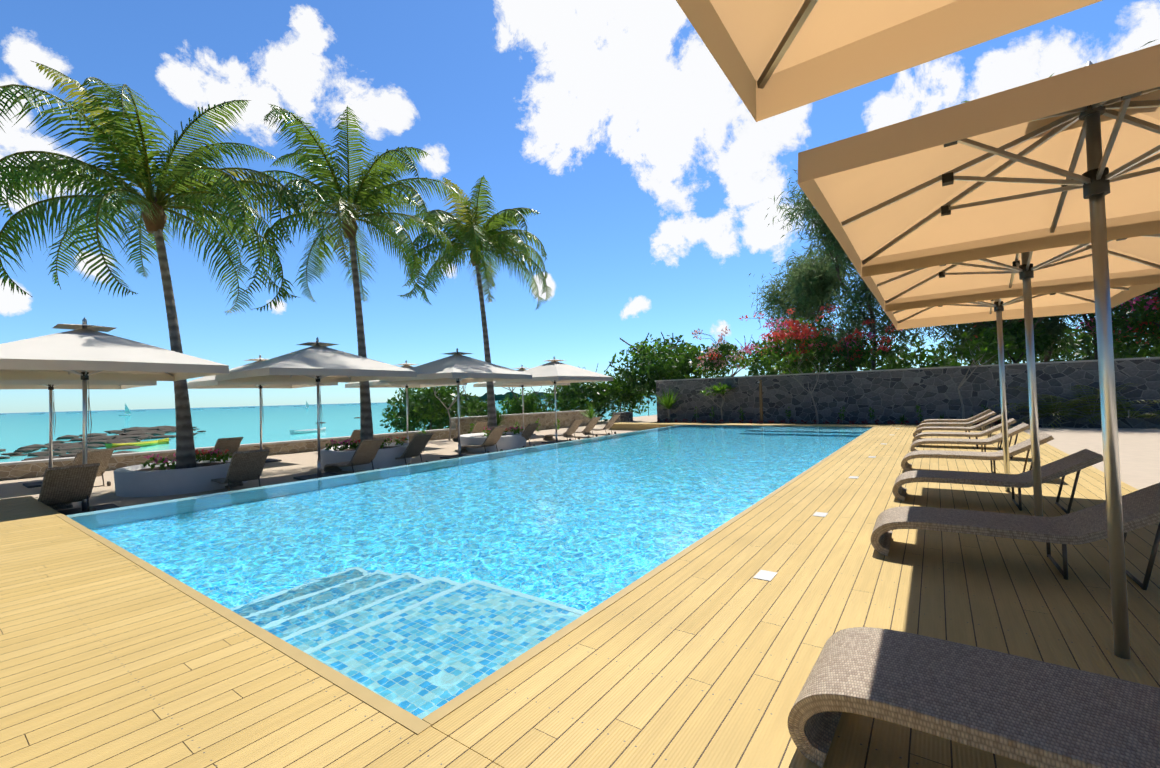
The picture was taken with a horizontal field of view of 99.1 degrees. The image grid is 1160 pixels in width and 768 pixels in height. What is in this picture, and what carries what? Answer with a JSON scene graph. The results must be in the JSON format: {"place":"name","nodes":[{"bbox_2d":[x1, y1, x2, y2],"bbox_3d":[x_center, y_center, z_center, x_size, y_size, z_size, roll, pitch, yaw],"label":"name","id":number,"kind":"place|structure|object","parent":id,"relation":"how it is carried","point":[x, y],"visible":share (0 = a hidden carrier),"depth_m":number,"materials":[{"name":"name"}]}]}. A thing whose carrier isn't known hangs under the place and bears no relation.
{"place":"outdoors","nodes":[
{"label":"outdoors","id":0,"kind":"place"},
{"bbox_2d":[29,403,396,414],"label":"reef surf","id":1,"kind":"structure","parent":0,"point":[198,409],"depth_m":712.63,"materials":[{"name":"white liquid"}]},
{"bbox_2d":[0,396,656,462],"bbox_3d":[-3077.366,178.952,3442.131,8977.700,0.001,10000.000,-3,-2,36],"label":"sea water","id":2,"kind":"structure","parent":0,"point":[18,430],"depth_m":95.62,"materials":[{"name":"teal liquid"}]},
{"bbox_2d":[119,404,131,415],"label":"sailboat","id":3,"kind":"object","parent":2,"relation":"on","point":[127,410],"visible":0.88,"depth_m":243.17,"materials":[{"name":"white fabric"}]},
{"bbox_2d":[105,438,168,447],"bbox_3d":[-35.640,4.902,40.117,1.294,0.647,5.400,-2,-1,1],"label":"green boat","id":4,"kind":"object","parent":2,"relation":"on","point":[149,443],"visible":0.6,"depth_m":39.84,"materials":[{"name":"green"}]},
{"bbox_2d":[0,417,359,460],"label":"shore rocks","id":5,"kind":"object","parent":2,"relation":"in","point":[61,449],"visible":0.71,"depth_m":43.80,"materials":[{"name":"grey stone"}]},
{"bbox_2d":[290,427,325,433],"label":"white boat","id":6,"kind":"object","parent":2,"relation":"on","point":[304,431],"visible":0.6,"depth_m":52.24,"materials":[{"name":"white"}]},
{"bbox_2d":[0,415,656,510],"bbox_3d":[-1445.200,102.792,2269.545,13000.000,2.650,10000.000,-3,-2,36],"label":"ground","id":7,"kind":"structure","parent":0,"point":[287,468],"depth_m":14.07,"materials":[{"name":"beige sand"}]},
{"bbox_2d":[38,463,99,511],"bbox_3d":[-9.544,1.927,9.066,1.834,0.964,0.700,-3,-2,32],"label":"terrace lounger","id":8,"kind":"object","parent":7,"relation":"on","point":[63,487],"visible":0.69,"depth_m":8.75,"materials":[{"name":"wicker"}]},
{"bbox_2d":[0,380,156,487],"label":"terrace umbrella","id":9,"kind":"object","parent":7,"relation":"on","point":[50,385],"visible":0.42,"depth_m":13.04,"materials":[{"name":"white fabric"}]},
{"bbox_2d":[72,448,114,486],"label":"terrace lounger","id":10,"kind":"object","parent":7,"relation":"on","point":[102,457],"visible":0.38,"depth_m":12.12,"materials":[{"name":"wicker"}]},
{"bbox_2d":[0,317,228,514],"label":"terrace umbrella","id":11,"kind":"object","parent":7,"relation":"on","point":[84,352],"visible":0.94,"depth_m":8.93,"materials":[{"name":"white fabric"}]},
{"bbox_2d":[113,457,247,496],"bbox_3d":[-9.503,2.203,11.928,2.560,0.550,2.560,-3,-2,36],"label":"palm planter","id":12,"kind":"object","parent":7,"relation":"on","point":[140,480],"visible":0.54,"depth_m":10.88,"materials":[{"name":"concrete"}]},
{"bbox_2d":[0,61,328,468],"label":"coconut palm","id":13,"kind":"object","parent":12,"relation":"on","point":[195,194],"visible":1,"depth_m":11.39,"materials":[{"name":"green plant"}]},
{"bbox_2d":[140,448,231,469],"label":"planter flowers","id":14,"kind":"object","parent":12,"relation":"on","point":[216,454],"visible":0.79,"depth_m":12.33,"materials":[{"name":"green plant"}]},
{"bbox_2d":[213,437,242,456],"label":"terrace lounger","id":15,"kind":"object","parent":7,"relation":"on","point":[231,445],"visible":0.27,"depth_m":15.11,"materials":[{"name":"wicker"}]},
{"bbox_2d":[211,449,269,490],"bbox_3d":[-7.696,1.928,11.124,1.834,0.964,0.700,-3,-2,39],"label":"terrace lounger","id":16,"kind":"object","parent":7,"relation":"on","point":[247,465],"visible":0.81,"depth_m":10.76,"materials":[{"name":"wicker"}]},
{"bbox_2d":[187,355,337,462],"bbox_3d":[-10.833,0.815,16.770,3.583,3.650,3.583,-3,-2,36],"label":"terrace umbrella","id":17,"kind":"object","parent":7,"relation":"on","point":[207,382],"visible":0.35,"depth_m":16.71,"materials":[{"name":"white fabric"}]},
{"bbox_2d":[0,410,589,480],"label":"sea wall","id":18,"kind":"structure","parent":7,"relation":"on","point":[22,469],"depth_m":19.64,"materials":[{"name":"stone"}]},
{"bbox_2d":[215,337,416,480],"bbox_3d":[-6.784,0.599,12.815,3.518,3.650,3.518,-3,-2,38],"label":"terrace umbrella","id":19,"kind":"object","parent":7,"relation":"on","point":[317,361],"visible":0.98,"depth_m":12.35,"materials":[{"name":"white fabric"}]},
{"bbox_2d":[348,429,359,443],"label":"terrace lounger","id":20,"kind":"object","parent":7,"relation":"on","point":[355,434],"visible":0.1,"depth_m":17.66,"materials":[{"name":"wicker"}]},
{"bbox_2d":[324,437,384,472],"bbox_3d":[-6.149,1.945,13.446,1.834,0.964,0.700,-3,-2,33],"label":"terrace lounger","id":21,"kind":"object","parent":7,"relation":"on","point":[366,451],"visible":0.79,"depth_m":13.17,"materials":[{"name":"wicker"}]},
{"bbox_2d":[320,443,410,470],"bbox_3d":[-6.535,2.205,15.201,2.600,0.550,2.600,-3,-2,36],"label":"palm planter","id":22,"kind":"object","parent":7,"relation":"on","point":[386,456],"visible":0.52,"depth_m":14.24,"materials":[{"name":"concrete"}]},
{"bbox_2d":[221,104,471,439],"bbox_3d":[-6.973,-2.768,15.409,7.780,9.669,6.787,-3,-2,36],"label":"coconut palm","id":23,"kind":"object","parent":22,"relation":"on","point":[373,192],"visible":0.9,"depth_m":14.89,"materials":[{"name":"green plant"}]},
{"bbox_2d":[325,436,407,450],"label":"planter flowers","id":24,"kind":"object","parent":22,"relation":"on","point":[346,445],"visible":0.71,"depth_m":14.61,"materials":[{"name":"green plant"}]},
{"bbox_2d":[345,360,466,442],"bbox_3d":[-7.253,0.817,20.724,3.518,3.650,3.518,-3,-2,39],"label":"terrace umbrella","id":25,"kind":"object","parent":7,"relation":"on","point":[374,384],"visible":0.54,"depth_m":20.67,"materials":[{"name":"white fabric"}]},
{"bbox_2d":[395,433,433,464],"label":"terrace lounger","id":26,"kind":"object","parent":7,"relation":"on","point":[416,446],"visible":0.56,"depth_m":14.49,"materials":[{"name":"wicker"}]},
{"bbox_2d":[379,348,532,458],"bbox_3d":[-4.047,0.616,16.452,3.591,3.650,3.591,-3,-2,36],"label":"terrace umbrella","id":27,"kind":"object","parent":7,"relation":"on","point":[457,367],"visible":0.92,"depth_m":15.91,"materials":[{"name":"white fabric"}]},
{"bbox_2d":[452,420,487,441],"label":"terrace lounger","id":28,"kind":"object","parent":7,"relation":"on","point":[478,427],"visible":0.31,"depth_m":22.03,"materials":[{"name":"wicker"}]},
{"bbox_2d":[461,426,507,452],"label":"terrace lounger","id":29,"kind":"object","parent":7,"relation":"on","point":[493,436],"visible":0.77,"depth_m":17.37,"materials":[{"name":"wicker"}]},
{"bbox_2d":[460,432,525,451],"bbox_3d":[-3.362,2.217,19.102,2.600,0.550,2.600,-3,-2,36],"label":"palm planter","id":30,"kind":"object","parent":7,"relation":"on","point":[508,441],"visible":0.6,"depth_m":18.06,"materials":[{"name":"concrete"}]},
{"bbox_2d":[403,176,551,430],"bbox_3d":[-3.817,-2.692,19.217,5.638,9.537,5.605,-2,-1,-1],"label":"coconut palm","id":31,"kind":"object","parent":30,"relation":"on","point":[474,237],"visible":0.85,"depth_m":18.88,"materials":[{"name":"green plant"}]},
{"bbox_2d":[482,426,523,435],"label":"planter flowers","id":32,"kind":"object","parent":30,"relation":"on","point":[515,430],"visible":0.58,"depth_m":18.94,"materials":[{"name":"green plant"}]},
{"bbox_2d":[418,405,600,433],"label":"terrace plants","id":33,"kind":"object","parent":7,"relation":"on","point":[591,415],"visible":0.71,"depth_m":27.16,"materials":[{"name":"green plant"}]},
{"bbox_2d":[380,351,648,432],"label":"bushes","id":34,"kind":"object","parent":7,"relation":"on","point":[426,406],"visible":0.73,"depth_m":33.92,"materials":[{"name":"green plant"}]},
{"bbox_2d":[473,365,569,434],"bbox_3d":[-2.949,0.821,25.513,3.521,3.650,3.521,-3,-2,36],"label":"terrace umbrella","id":35,"kind":"object","parent":7,"relation":"on","point":[483,384],"visible":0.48,"depth_m":25.46,"materials":[{"name":"white fabric"}]},
{"bbox_2d":[521,423,539,447],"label":"terrace lounger","id":36,"kind":"object","parent":7,"relation":"on","point":[528,431],"visible":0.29,"depth_m":18.75,"materials":[{"name":"wicker"}]},
{"bbox_2d":[495,356,612,443],"bbox_3d":[-1.036,0.645,20.814,3.518,3.650,3.518,-3,-2,39],"label":"terrace umbrella","id":37,"kind":"object","parent":7,"relation":"on","point":[554,371],"visible":0.96,"depth_m":20.23,"materials":[{"name":"white fabric"}]},
{"bbox_2d":[543,418,583,440],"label":"terrace lounger","id":38,"kind":"object","parent":7,"relation":"on","point":[574,426],"visible":0.92,"depth_m":21.55,"materials":[{"name":"wicker"}]},
{"bbox_2d":[563,416,601,437],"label":"terrace lounger","id":39,"kind":"object","parent":7,"relation":"on","point":[592,423],"visible":0.79,"depth_m":22.99,"materials":[{"name":"wicker"}]},
{"bbox_2d":[546,395,656,415],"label":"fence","id":40,"kind":"object","parent":7,"relation":"on","point":[613,406],"visible":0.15,"depth_m":42.58,"materials":[{"name":"metal"}]},
{"bbox_2d":[583,415,619,434],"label":"terrace lounger","id":41,"kind":"object","parent":7,"relation":"on","point":[611,421],"visible":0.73,"depth_m":24.37,"materials":[{"name":"wicker"}]},
{"bbox_2d":[609,332,728,405],"bbox_3d":[6.098,-0.564,32.751,6.974,6.309,7.130,-1,-2,-20],"label":"bush","id":42,"kind":"object","parent":7,"relation":"on","point":[676,363],"visible":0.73,"depth_m":31.78,"materials":[{"name":"green plant"}]},
{"bbox_2d":[749,241,858,373],"bbox_3d":[16.944,-4.130,36.207,7.629,13.047,9.424,-2,-1,5],"label":"casuarina tree","id":43,"kind":"object","parent":7,"relation":"on","point":[804,290],"visible":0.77,"depth_m":35.09,"materials":[{"name":"green plant"}]},
{"bbox_2d":[650,422,1009,425],"bbox_3d":[10.447,2.074,23.926,15.700,0.310,1.670,-3,-2,36],"label":"planting bed","id":44,"kind":"object","parent":7,"relation":"on","point":[802,423],"visible":0.14,"depth_m":24.05,"materials":[{"name":"soil"}]},
{"bbox_2d":[647,388,686,420],"bbox_3d":[4.937,1.042,28.109,2.688,2.279,2.509,-1,-2,-32],"label":"yucca","id":45,"kind":"object","parent":44,"relation":"on","point":[667,403],"visible":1,"depth_m":27.84,"materials":[{"name":"green plant"}]},
{"bbox_2d":[700,382,735,422],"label":"small tree","id":46,"kind":"object","parent":44,"relation":"on","point":[719,389],"visible":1,"depth_m":26.25,"materials":[{"name":"green plant"}]},
{"bbox_2d":[757,380,762,423],"bbox_3d":[8.983,0.883,24.642,0.120,2.190,0.427,-3,-2,36],"label":"garden shower","id":47,"kind":"object","parent":44,"relation":"on","point":[760,399],"visible":1,"depth_m":24.72,"materials":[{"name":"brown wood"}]},
{"bbox_2d":[772,348,845,423],"bbox_3d":[11.057,0.100,24.067,3.254,3.617,1.999,-1,-2,-15],"label":"small tree","id":48,"kind":"object","parent":44,"relation":"on","point":[801,357],"visible":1,"depth_m":23.86,"materials":[{"name":"green plant"}]},
{"bbox_2d":[657,405,1001,424],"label":"bed plants","id":49,"kind":"object","parent":44,"relation":"on","point":[903,420],"visible":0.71,"depth_m":22.61,"materials":[{"name":"green plant"}]},
{"bbox_2d":[957,332,1013,418],"bbox_3d":[16.133,-0.250,19.313,1.923,3.781,1.973,-2,-2,21],"label":"small tree","id":50,"kind":"object","parent":44,"relation":"on","point":[977,342],"visible":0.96,"depth_m":19.74,"materials":[{"name":"green plant"}]},
{"bbox_2d":[764,170,929,369],"bbox_3d":[16.358,-5.827,29.677,9.035,16.118,10.019,-3,-2,36],"label":"casuarina tree","id":51,"kind":"object","parent":7,"relation":"on","point":[829,243],"visible":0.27,"depth_m":28.64,"materials":[{"name":"green plant"}]},
{"bbox_2d":[613,357,1159,428],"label":"garden wall","id":52,"kind":"structure","parent":7,"relation":"on","point":[888,395],"depth_m":21.96,"materials":[{"name":"grey stone"}]},
{"bbox_2d":[692,287,1159,377],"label":"bougainvillea hedge","id":53,"kind":"object","parent":7,"relation":"on","point":[858,354],"visible":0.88,"depth_m":24.87,"materials":[{"name":"green plant"}]},
{"bbox_2d":[742,322,1159,375],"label":"hedge","id":54,"kind":"object","parent":7,"relation":"on","point":[1082,354],"visible":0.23,"depth_m":35.08,"materials":[{"name":"green plant"}]},
{"bbox_2d":[901,319,1036,366],"bbox_3d":[21.018,-4.703,26.656,7.382,13.472,10.340,-3,-2,36],"label":"casuarina tree","id":55,"kind":"object","parent":7,"relation":"on","point":[963,328],"depth_m":25.27,"materials":[{"name":"green plant"}]},
{"bbox_2d":[960,39,1157,362],"bbox_3d":[22.728,-6.599,24.188,14.939,16.973,10.291,-2,-1,1],"label":"casuarina tree","id":56,"kind":"object","parent":7,"relation":"on","point":[1046,359],"depth_m":25.18,"materials":[{"name":"green plant"}]},
{"bbox_2d":[1009,287,1159,361],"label":"casuarina tree","id":57,"kind":"object","parent":7,"relation":"on","point":[1055,329],"depth_m":22.71,"materials":[{"name":"green plant"}]},
{"bbox_2d":[433,385,465,439],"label":"small tree","id":58,"kind":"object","parent":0,"point":[435,393],"depth_m":23.60,"materials":[{"name":"brown plant"}]},
{"bbox_2d":[66,425,871,718],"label":"pool water","id":59,"kind":"structure","parent":0,"point":[421,590],"depth_m":5.67,"materials":[{"name":"blue liquid"}]},
{"bbox_2d":[462,391,655,400],"bbox_3d":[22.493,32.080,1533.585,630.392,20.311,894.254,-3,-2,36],"label":"shore","id":60,"kind":"structure","parent":0,"point":[497,397],"depth_m":1171.26,"materials":[{"name":"beige sand"}]},
{"bbox_2d":[0,422,1159,767],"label":"pool deck","id":61,"kind":"structure","parent":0,"point":[704,650],"depth_m":3.08,"materials":[{"name":"brown wood"}]},
{"bbox_2d":[753,428,899,580],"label":"deck lights","id":62,"kind":"object","parent":61,"relation":"on","point":[765,575],"visible":0.98,"depth_m":4.21,"materials":[{"name":"white"}]},
{"bbox_2d":[676,0,1102,121],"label":"deck umbrella","id":63,"kind":"object","parent":61,"relation":"on","point":[773,57],"visible":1,"depth_m":1.69,"materials":[{"name":"fabric"}]},
{"bbox_2d":[920,409,990,429],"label":"deck lounger","id":64,"kind":"object","parent":61,"relation":"on","point":[960,420],"visible":0.81,"depth_m":17.64,"materials":[{"name":"beige wicker"}]},
{"bbox_2d":[916,411,995,432],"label":"deck lounger","id":65,"kind":"object","parent":61,"relation":"on","point":[985,417],"visible":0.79,"depth_m":15.96,"materials":[{"name":"beige wicker"}]},
{"bbox_2d":[913,414,1000,438],"bbox_3d":[10.972,1.258,14.408,2.099,0.723,0.746,-3,-2,36],"label":"deck lounger","id":66,"kind":"object","parent":61,"relation":"on","point":[985,423],"visible":0.71,"depth_m":14.15,"materials":[{"name":"beige wicker"}]},
{"bbox_2d":[912,418,1016,448],"bbox_3d":[9.757,1.246,12.625,2.084,0.723,0.700,-3,-2,37],"label":"deck lounger","id":67,"kind":"object","parent":61,"relation":"on","point":[976,434],"visible":0.83,"depth_m":12.41,"materials":[{"name":"beige wicker"}]},
{"bbox_2d":[910,423,1029,458],"bbox_3d":[8.579,1.236,10.973,2.084,0.723,0.700,-3,-2,34],"label":"deck lounger","id":68,"kind":"object","parent":61,"relation":"on","point":[1017,429],"visible":0.77,"depth_m":10.77,"materials":[{"name":"beige wicker"}]},
{"bbox_2d":[788,627,1159,767],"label":"deck lounger","id":69,"kind":"object","parent":61,"relation":"on","point":[1036,713],"visible":1,"depth_m":1.93,"materials":[{"name":"beige wicker"}]},
{"bbox_2d":[901,432,1053,472],"bbox_3d":[6.948,1.225,8.777,2.089,0.723,0.715,-3,-2,36],"label":"deck lounger","id":70,"kind":"object","parent":61,"relation":"on","point":[1014,450],"visible":0.94,"depth_m":8.61,"materials":[{"name":"beige wicker"}]},
{"bbox_2d":[798,44,1159,658],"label":"deck umbrella","id":71,"kind":"object","parent":61,"relation":"on","point":[1072,157],"visible":1,"depth_m":3.07,"materials":[{"name":"fabric"}]},
{"bbox_2d":[892,449,1102,513],"bbox_3d":[5.357,1.211,6.514,2.090,0.723,0.718,-3,-2,36],"label":"deck lounger","id":72,"kind":"object","parent":61,"relation":"on","point":[1078,461],"visible":0.98,"depth_m":6.29,"materials":[{"name":"beige wicker"}]},
{"bbox_2d":[861,233,1159,515],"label":"deck umbrella","id":73,"kind":"object","parent":61,"relation":"on","point":[1132,260],"visible":0.52,"depth_m":5.62,"materials":[{"name":"fabric"}]},
{"bbox_2d":[871,482,1159,589],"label":"deck lounger","id":74,"kind":"object","parent":61,"relation":"on","point":[1140,508],"visible":0.98,"depth_m":4.16,"materials":[{"name":"beige wicker"}]},
{"bbox_2d":[885,283,1159,491],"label":"deck umbrella","id":75,"kind":"object","parent":61,"relation":"on","point":[1058,304],"visible":0.35,"depth_m":7.78,"materials":[{"name":"fabric"}]},
{"bbox_2d":[0,0,1159,412],"label":"sky","id":76,"kind":"structure","parent":0,"point":[651,181],"materials":[{"name":"blue"}]},
{"bbox_2d":[1023,428,1159,489],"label":"ground","id":77,"kind":"structure","parent":0,"point":[1139,453],"depth_m":12.16,"materials":[{"name":"beige sand"}]},
{"bbox_2d":[991,382,1159,426],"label":"shrubs","id":78,"kind":"object","parent":77,"relation":"on","point":[1047,411],"visible":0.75,"depth_m":18.03,"materials":[{"name":"green plant"}]}
]}

